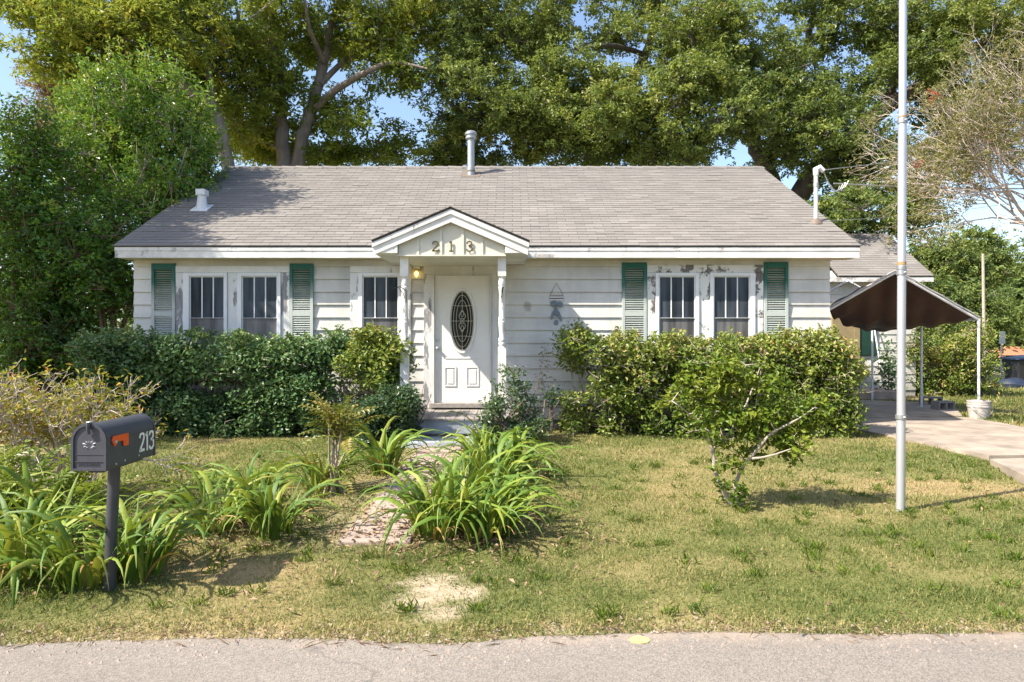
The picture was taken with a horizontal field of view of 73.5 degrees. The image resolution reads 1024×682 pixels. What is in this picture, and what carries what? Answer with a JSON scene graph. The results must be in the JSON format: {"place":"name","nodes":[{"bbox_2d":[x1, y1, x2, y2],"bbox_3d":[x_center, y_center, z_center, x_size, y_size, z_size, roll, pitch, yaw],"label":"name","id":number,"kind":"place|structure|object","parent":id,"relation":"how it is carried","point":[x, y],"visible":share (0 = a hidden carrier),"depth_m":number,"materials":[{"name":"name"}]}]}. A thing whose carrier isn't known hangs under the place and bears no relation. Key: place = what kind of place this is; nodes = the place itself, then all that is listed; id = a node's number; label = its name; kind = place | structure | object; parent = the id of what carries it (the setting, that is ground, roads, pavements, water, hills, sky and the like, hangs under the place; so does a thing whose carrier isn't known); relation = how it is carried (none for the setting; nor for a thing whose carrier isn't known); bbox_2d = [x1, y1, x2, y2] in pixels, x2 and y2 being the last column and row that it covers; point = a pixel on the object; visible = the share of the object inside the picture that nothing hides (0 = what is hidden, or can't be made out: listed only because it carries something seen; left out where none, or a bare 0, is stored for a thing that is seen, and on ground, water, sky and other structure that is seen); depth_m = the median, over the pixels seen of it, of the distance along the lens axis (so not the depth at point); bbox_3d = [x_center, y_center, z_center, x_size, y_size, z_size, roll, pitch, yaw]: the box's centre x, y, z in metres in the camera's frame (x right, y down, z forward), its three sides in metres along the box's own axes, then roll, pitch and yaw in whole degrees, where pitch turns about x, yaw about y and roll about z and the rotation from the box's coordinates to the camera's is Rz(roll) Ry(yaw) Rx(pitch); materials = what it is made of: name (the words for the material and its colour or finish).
{"place":"outdoors","nodes":[
{"label":"outdoors","id":0,"kind":"place"},
{"bbox_2d":[338,446,461,544],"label":"path","id":1,"kind":"structure","parent":0,"point":[363,539],"depth_m":5.57,"materials":[{"name":"beige stone"}]},
{"bbox_2d":[0,370,1023,645],"bbox_3d":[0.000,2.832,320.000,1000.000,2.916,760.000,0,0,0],"label":"ground","id":2,"kind":"structure","parent":0,"point":[436,594],"depth_m":4.57,"materials":[{"name":"green plant"}]},
{"bbox_2d":[0,188,59,392],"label":"shrub","id":3,"kind":"object","parent":2,"relation":"on","point":[1,306],"visible":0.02,"depth_m":12.36,"materials":[{"name":"green plant"}]},
{"bbox_2d":[5,58,83,372],"bbox_3d":[-17.849,-4.866,27.198,3.659,12.522,3.463,0,0,38],"label":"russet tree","id":4,"kind":"object","parent":2,"relation":"on","point":[43,91],"visible":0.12,"depth_m":26.48,"materials":[{"name":"green plant"}]},
{"bbox_2d":[0,461,89,541],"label":"lily plant","id":5,"kind":"object","parent":2,"relation":"on","point":[9,505],"visible":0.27,"depth_m":4.99,"materials":[{"name":"green plant"}]},
{"bbox_2d":[0,87,135,422],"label":"shrub","id":6,"kind":"object","parent":2,"relation":"on","point":[27,162],"visible":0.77,"depth_m":11.65,"materials":[{"name":"green plant"}]},
{"bbox_2d":[0,439,137,533],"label":"plant","id":7,"kind":"object","parent":2,"relation":"on","point":[69,475],"visible":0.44,"depth_m":5.16,"materials":[{"name":"green plant"}]},
{"bbox_2d":[0,486,137,609],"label":"lily plant","id":8,"kind":"object","parent":2,"relation":"on","point":[21,574],"visible":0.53,"depth_m":4.22,"materials":[{"name":"green plant"}]},
{"bbox_2d":[0,192,141,413],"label":"shrub","id":9,"kind":"object","parent":2,"relation":"on","point":[98,267],"visible":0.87,"depth_m":11.41,"materials":[{"name":"green plant"}]},
{"bbox_2d":[0,455,142,553],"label":"lily plant","id":10,"kind":"object","parent":2,"relation":"on","point":[26,474],"visible":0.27,"depth_m":4.78,"materials":[{"name":"green plant"}]},
{"bbox_2d":[0,349,209,504],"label":"twiggy shrub","id":11,"kind":"object","parent":2,"relation":"on","point":[30,417],"visible":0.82,"depth_m":6.08,"materials":[{"name":"beige plant"}]},
{"bbox_2d":[71,413,155,591],"bbox_3d":[-2.362,0.991,4.087,0.209,1.081,0.555,0,0,0],"label":"mailbox","id":12,"kind":"object","parent":2,"relation":"on","point":[112,447],"visible":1,"depth_m":4.03,"materials":[{"name":"metal"}]},
{"bbox_2d":[71,421,109,470],"bbox_3d":[-2.367,0.589,3.837,0.200,0.277,0.057,0,0,0],"label":"mailbox door","id":13,"kind":"structure","parent":12,"relation":"in","point":[90,441],"depth_m":3.84,"materials":[{"name":"metal"}]},
{"bbox_2d":[0,491,226,604],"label":"lily plant","id":14,"kind":"object","parent":2,"relation":"on","point":[68,575],"visible":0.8,"depth_m":4.04,"materials":[{"name":"green plant"}]},
{"bbox_2d":[15,494,255,601],"bbox_3d":[-2.264,1.228,4.319,1.267,0.536,1.309,0,0,-25],"label":"lily plant","id":15,"kind":"object","parent":2,"relation":"on","point":[155,561],"visible":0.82,"depth_m":4.25,"materials":[{"name":"green plant"}]},
{"bbox_2d":[41,33,239,409],"bbox_3d":[-7.548,-2.360,13.497,3.994,7.568,3.217,0,0,0],"label":"tall shrub","id":16,"kind":"object","parent":2,"relation":"on","point":[126,162],"visible":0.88,"depth_m":13.12,"materials":[{"name":"green plant"}]},
{"bbox_2d":[0,0,291,169],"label":"pecan tree","id":17,"kind":"object","parent":2,"relation":"on","point":[67,29],"visible":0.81,"depth_m":17.66,"materials":[{"name":"green plant"}]},
{"bbox_2d":[128,462,290,540],"bbox_3d":[-2.326,1.271,5.359,1.161,0.563,1.314,0,0,-35],"label":"lily plant","id":18,"kind":"object","parent":2,"relation":"on","point":[207,486],"visible":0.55,"depth_m":5.28,"materials":[{"name":"green plant"}]},
{"bbox_2d":[63,324,372,438],"bbox_3d":[-4.270,0.618,10.281,4.485,1.756,1.439,0,0,0],"label":"hedge","id":19,"kind":"object","parent":2,"relation":"on","point":[280,384],"visible":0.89,"depth_m":9.90,"materials":[{"name":"green plant"}]},
{"bbox_2d":[160,444,323,513],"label":"lily plant","id":20,"kind":"object","parent":2,"relation":"on","point":[270,481],"visible":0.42,"depth_m":5.94,"materials":[{"name":"green plant"}]},
{"bbox_2d":[191,463,362,546],"bbox_3d":[-1.806,1.269,5.206,1.325,0.632,1.372,0,0,0],"label":"lily plant","id":21,"kind":"object","parent":2,"relation":"on","point":[265,512],"visible":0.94,"depth_m":5.13,"materials":[{"name":"green plant"}]},
{"bbox_2d":[193,0,447,165],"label":"pecan tree","id":22,"kind":"object","parent":2,"relation":"on","point":[385,48],"visible":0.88,"depth_m":21.08,"materials":[{"name":"green plant"}]},
{"bbox_2d":[266,432,387,493],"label":"lily plant","id":23,"kind":"object","parent":2,"relation":"on","point":[315,479],"visible":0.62,"depth_m":6.71,"materials":[{"name":"green plant"}]},
{"bbox_2d":[298,391,389,495],"bbox_3d":[-1.696,0.986,6.542,0.855,0.999,0.937,0,0,23],"label":"mahonia","id":24,"kind":"object","parent":2,"relation":"on","point":[332,419],"visible":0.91,"depth_m":6.52,"materials":[{"name":"green plant"}]},
{"bbox_2d":[331,320,419,405],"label":"shrub","id":25,"kind":"object","parent":2,"relation":"on","point":[381,364],"visible":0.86,"depth_m":9.56,"materials":[{"name":"green plant"}]},
{"bbox_2d":[322,416,450,484],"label":"lily plant","id":26,"kind":"object","parent":2,"relation":"on","point":[395,451],"visible":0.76,"depth_m":7.43,"materials":[{"name":"green plant"}]},
{"bbox_2d":[348,380,430,447],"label":"shrub","id":27,"kind":"object","parent":2,"relation":"on","point":[403,403],"visible":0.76,"depth_m":9.06,"materials":[{"name":"green plant"}]},
{"bbox_2d":[355,447,521,559],"bbox_3d":[-0.585,1.164,5.162,1.317,0.691,1.506,0,0,0],"label":"lily plant","id":28,"kind":"object","parent":2,"relation":"on","point":[417,509],"visible":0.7,"depth_m":5.06,"materials":[{"name":"green plant"}]},
{"bbox_2d":[389,449,551,507],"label":"lily plant","id":29,"kind":"object","parent":2,"relation":"on","point":[445,463],"visible":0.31,"depth_m":6.11,"materials":[{"name":"green plant"}]},
{"bbox_2d":[384,468,583,556],"bbox_3d":[-0.184,1.265,5.250,1.435,0.559,1.524,0,0,0],"label":"lily plant","id":30,"kind":"object","parent":2,"relation":"on","point":[496,523],"visible":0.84,"depth_m":5.03,"materials":[{"name":"green plant"}]},
{"bbox_2d":[408,420,569,490],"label":"lily plant","id":31,"kind":"object","parent":2,"relation":"on","point":[517,466],"visible":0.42,"depth_m":6.79,"materials":[{"name":"green plant"}]},
{"bbox_2d":[428,410,551,470],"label":"lily plant","id":32,"kind":"object","parent":2,"relation":"on","point":[488,436],"visible":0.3,"depth_m":7.50,"materials":[{"name":"green plant"}]},
{"bbox_2d":[434,457,566,534],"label":"lily plant","id":33,"kind":"object","parent":2,"relation":"on","point":[525,483],"visible":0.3,"depth_m":5.49,"materials":[{"name":"green plant"}]},
{"bbox_2d":[0,433,1023,631],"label":"leaf litter","id":34,"kind":"object","parent":2,"relation":"on","point":[401,551],"visible":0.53,"depth_m":4.98,"materials":[{"name":"brown plant"}]},
{"bbox_2d":[0,613,1023,655],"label":"dry straw","id":35,"kind":"object","parent":2,"relation":"on","point":[284,638],"visible":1,"depth_m":3.44,"materials":[{"name":"beige plant"}]},
{"bbox_2d":[472,360,558,444],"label":"rose bush","id":36,"kind":"object","parent":2,"relation":"on","point":[494,406],"visible":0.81,"depth_m":9.27,"materials":[{"name":"green plant"}]},
{"bbox_2d":[113,130,933,447],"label":"house","id":37,"kind":"structure","parent":2,"relation":"on","point":[455,274],"depth_m":10.93,"materials":[{"name":"paint"}]},
{"bbox_2d":[183,273,227,358],"bbox_3d":[-4.874,-0.395,10.898,0.760,1.380,0.105,0,0,0],"label":"window","id":38,"kind":"structure","parent":37,"relation":"in","point":[205,295],"depth_m":10.91,"materials":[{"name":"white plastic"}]},
{"bbox_2d":[237,273,280,346],"bbox_3d":[-4.019,-0.425,10.913,0.692,1.320,0.075,0,0,0],"label":"window","id":39,"kind":"structure","parent":37,"relation":"in","point":[258,294],"depth_m":10.91,"materials":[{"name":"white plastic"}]},
{"bbox_2d":[358,273,401,359],"bbox_3d":[-2.095,-0.395,10.898,0.752,1.380,0.105,0,0,0],"label":"window","id":40,"kind":"structure","parent":37,"relation":"in","point":[378,302],"depth_m":10.91,"materials":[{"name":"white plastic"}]},
{"bbox_2d":[435,276,489,401],"bbox_3d":[-0.791,-0.031,10.909,0.875,2.022,0.103,0,0,0],"label":"door","id":41,"kind":"structure","parent":37,"relation":"in","point":[462,303],"depth_m":10.93,"materials":[{"name":"paint"}]},
{"bbox_2d":[549,284,563,324],"bbox_3d":[0.708,-0.594,10.902,0.223,0.671,0.022,0,0,0],"label":"wall ornament","id":42,"kind":"object","parent":37,"relation":"attached to","point":[554,302],"depth_m":10.89,"materials":[{"name":"black metal"}]},
{"bbox_2d":[655,273,698,353],"bbox_3d":[2.628,-0.425,10.913,0.692,1.320,0.075,0,0,0],"label":"window","id":43,"kind":"structure","parent":37,"relation":"in","point":[676,294],"depth_m":10.91,"materials":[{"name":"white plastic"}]},
{"bbox_2d":[710,273,754,359],"bbox_3d":[3.506,-0.395,10.898,0.776,1.380,0.105,0,0,0],"label":"window","id":44,"kind":"structure","parent":37,"relation":"in","point":[732,295],"depth_m":10.91,"materials":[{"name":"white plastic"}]},
{"bbox_2d":[874,330,884,389],"bbox_3d":[9.037,0.477,16.860,0.040,1.777,0.558,0,0,1],"label":"leaning pole","id":45,"kind":"object","parent":37,"relation":"on","point":[878,354],"visible":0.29,"depth_m":16.91,"materials":[{"name":"white metal"}]},
{"bbox_2d":[825,143,1023,169],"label":"power line","id":46,"kind":"object","parent":37,"relation":"attached to","point":[870,164],"visible":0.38,"depth_m":11.73,"materials":[{"name":"metal"}]},
{"bbox_2d":[830,201,1021,220],"bbox_3d":[14.623,-4.412,18.050,22.215,4.626,0.011,0,0,-32],"label":"power line","id":47,"kind":"object","parent":37,"relation":"attached to","point":[909,215],"visible":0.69,"depth_m":13.60,"materials":[{"name":"metal"}]},
{"bbox_2d":[833,183,1022,188],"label":"power line","id":48,"kind":"object","parent":37,"relation":"attached to","point":[907,187],"visible":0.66,"depth_m":11.83,"materials":[{"name":"metal"}]},
{"bbox_2d":[449,426,599,483],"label":"lily plant","id":49,"kind":"object","parent":2,"relation":"on","point":[515,443],"visible":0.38,"depth_m":7.25,"materials":[{"name":"green plant"}]},
{"bbox_2d":[534,343,556,419],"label":"weed","id":50,"kind":"object","parent":2,"relation":"on","point":[542,381],"visible":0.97,"depth_m":10.29,"materials":[{"name":"green plant"}]},
{"bbox_2d":[533,385,562,433],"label":"stunted shrub","id":51,"kind":"object","parent":2,"relation":"on","point":[552,403],"visible":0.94,"depth_m":10.18,"materials":[{"name":"green plant"}]},
{"bbox_2d":[407,0,695,165],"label":"live oak","id":52,"kind":"object","parent":2,"relation":"on","point":[554,109],"visible":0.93,"depth_m":21.40,"materials":[{"name":"green plant"}]},
{"bbox_2d":[84,277,1023,366],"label":"woods","id":53,"kind":"object","parent":2,"relation":"on","point":[1020,308],"visible":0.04,"depth_m":90.53,"materials":[{"name":"green plant"}]},
{"bbox_2d":[549,318,872,439],"bbox_3d":[2.951,0.595,10.262,4.796,1.875,1.468,0,0,0],"label":"hedge","id":54,"kind":"object","parent":2,"relation":"on","point":[809,365],"visible":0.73,"depth_m":9.93,"materials":[{"name":"green plant"}]},
{"bbox_2d":[651,350,844,506],"bbox_3d":[2.083,0.802,6.149,1.634,1.434,0.905,0,0,0],"label":"tree","id":55,"kind":"object","parent":2,"relation":"on","point":[725,375],"visible":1,"depth_m":6.01,"materials":[{"name":"green plant"}]},
{"bbox_2d":[610,0,1023,246],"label":"live oak","id":56,"kind":"object","parent":2,"relation":"on","point":[714,65],"visible":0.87,"depth_m":20.57,"materials":[{"name":"green plant"}]},
{"bbox_2d":[873,332,906,389],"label":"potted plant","id":57,"kind":"object","parent":2,"relation":"on","point":[890,374],"visible":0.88,"depth_m":16.56,"materials":[{"name":"green plant"}]},
{"bbox_2d":[895,0,907,510],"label":"flagpole","id":58,"kind":"object","parent":2,"relation":"on","point":[901,274],"visible":0.94,"depth_m":5.94,"materials":[{"name":"metal"}]},
{"bbox_2d":[843,3,1023,250],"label":"crape myrtle","id":59,"kind":"object","parent":2,"relation":"on","point":[974,128],"visible":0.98,"depth_m":10.99,"materials":[{"name":"beige plant"}]},
{"bbox_2d":[891,311,1011,396],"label":"bush","id":60,"kind":"object","parent":2,"relation":"on","point":[954,356],"visible":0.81,"depth_m":17.13,"materials":[{"name":"green plant"}]},
{"bbox_2d":[906,219,1004,295],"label":"distant tree","id":61,"kind":"object","parent":2,"relation":"on","point":[966,265],"visible":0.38,"depth_m":50.43,"materials":[{"name":"green plant"}]},
{"bbox_2d":[916,272,999,366],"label":"distant tree","id":62,"kind":"object","parent":2,"relation":"on","point":[951,291],"visible":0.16,"depth_m":44.40,"materials":[{"name":"green plant"}]},
{"bbox_2d":[926,279,1023,372],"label":"distant tree","id":63,"kind":"object","parent":2,"relation":"on","point":[996,317],"visible":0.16,"depth_m":45.23,"materials":[{"name":"green plant"}]},
{"bbox_2d":[966,400,992,418],"bbox_3d":[8.410,1.236,12.342,0.388,0.328,0.391,0,0,0],"label":"bucket","id":64,"kind":"object","parent":2,"relation":"on","point":[976,409],"visible":0.98,"depth_m":12.22,"materials":[{"name":"plastic"}]},
{"bbox_2d":[940,224,1023,305],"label":"pine tree","id":65,"kind":"object","parent":2,"relation":"on","point":[1001,257],"visible":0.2,"depth_m":56.51,"materials":[{"name":"plant"}]},
{"bbox_2d":[982,254,985,364],"bbox_3d":[27.539,-1.805,40.000,0.254,6.573,0.200,0,0,0],"label":"utility pole","id":66,"kind":"object","parent":2,"relation":"on","point":[983,290],"visible":0.66,"depth_m":39.93,"materials":[{"name":"grey"}]},
{"bbox_2d":[999,331,1004,375],"bbox_3d":[19.994,0.541,27.990,0.240,1.878,0.080,0,0,0],"label":"road sign","id":67,"kind":"object","parent":2,"relation":"on","point":[1001,340],"visible":0.72,"depth_m":27.95,"materials":[{"name":"metal"}]},
{"bbox_2d":[986,346,1023,372],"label":"house","id":68,"kind":"structure","parent":2,"relation":"on","point":[1017,350],"depth_m":87.23,"materials":[{"name":"ceramic"}]},
{"bbox_2d":[994,235,1023,345],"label":"distant tree","id":69,"kind":"object","parent":2,"relation":"on","point":[1021,281],"visible":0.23,"depth_m":96.52,"materials":[{"name":"green plant"}]},
{"bbox_2d":[996,377,1023,388],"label":"tarp bundle","id":70,"kind":"object","parent":2,"relation":"on","point":[1014,382],"visible":0.78,"depth_m":20.12,"materials":[{"name":"blue plastic"}]},
{"bbox_2d":[996,274,1023,345],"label":"distant tree","id":71,"kind":"object","parent":2,"relation":"on","point":[1016,305],"visible":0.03,"depth_m":96.86,"materials":[{"name":"green plant"}]},
{"bbox_2d":[999,355,1023,379],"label":"trash bin","id":72,"kind":"object","parent":2,"relation":"on","point":[1015,363],"visible":0.56,"depth_m":20.69,"materials":[{"name":"blue plastic"}]},
{"bbox_2d":[0,631,1023,681],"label":"road","id":73,"kind":"structure","parent":0,"point":[766,657],"depth_m":3.17,"materials":[{"name":"grey asphalt"}]},
{"bbox_2d":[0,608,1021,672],"bbox_3d":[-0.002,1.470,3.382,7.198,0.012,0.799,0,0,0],"label":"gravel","id":74,"kind":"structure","parent":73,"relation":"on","point":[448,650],"depth_m":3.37,"materials":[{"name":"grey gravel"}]},
{"bbox_2d":[629,636,649,643],"bbox_3d":[0.627,1.474,3.380,0.102,0.004,0.086,0,0,0],"label":"survey mark","id":75,"kind":"object","parent":73,"relation":"on","point":[639,639],"visible":1,"depth_m":3.38,"materials":[{"name":"yellow paint"}]},
{"bbox_2d":[0,0,1023,335],"label":"sky","id":76,"kind":"structure","parent":0,"point":[392,106],"materials":[{"name":"blue"}]},
{"bbox_2d":[836,400,1023,484],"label":"driveway","id":77,"kind":"structure","parent":0,"point":[1001,444],"depth_m":10.20,"materials":[{"name":"concrete"}]},
{"bbox_2d":[830,270,980,406],"bbox_3d":[6.900,0.052,14.168,3.080,2.655,3.725,0,0,0],"label":"carport canopy","id":78,"kind":"object","parent":77,"relation":"on","point":[872,306],"visible":0.83,"depth_m":13.09,"materials":[{"name":"brown metal"}]},
{"bbox_2d":[919,396,942,403],"bbox_3d":[8.995,1.295,14.716,0.400,0.200,0.190,0,0,11],"label":"concrete block","id":79,"kind":"object","parent":77,"relation":"on","point":[932,398],"depth_m":14.66,"materials":[{"name":"grey concrete"}]},
{"bbox_2d":[931,400,954,409],"bbox_3d":[8.589,1.295,13.661,0.400,0.200,0.190,0,0,-14],"label":"concrete block","id":80,"kind":"object","parent":77,"relation":"on","point":[943,404],"depth_m":13.61,"materials":[{"name":"grey concrete"}]}
]}

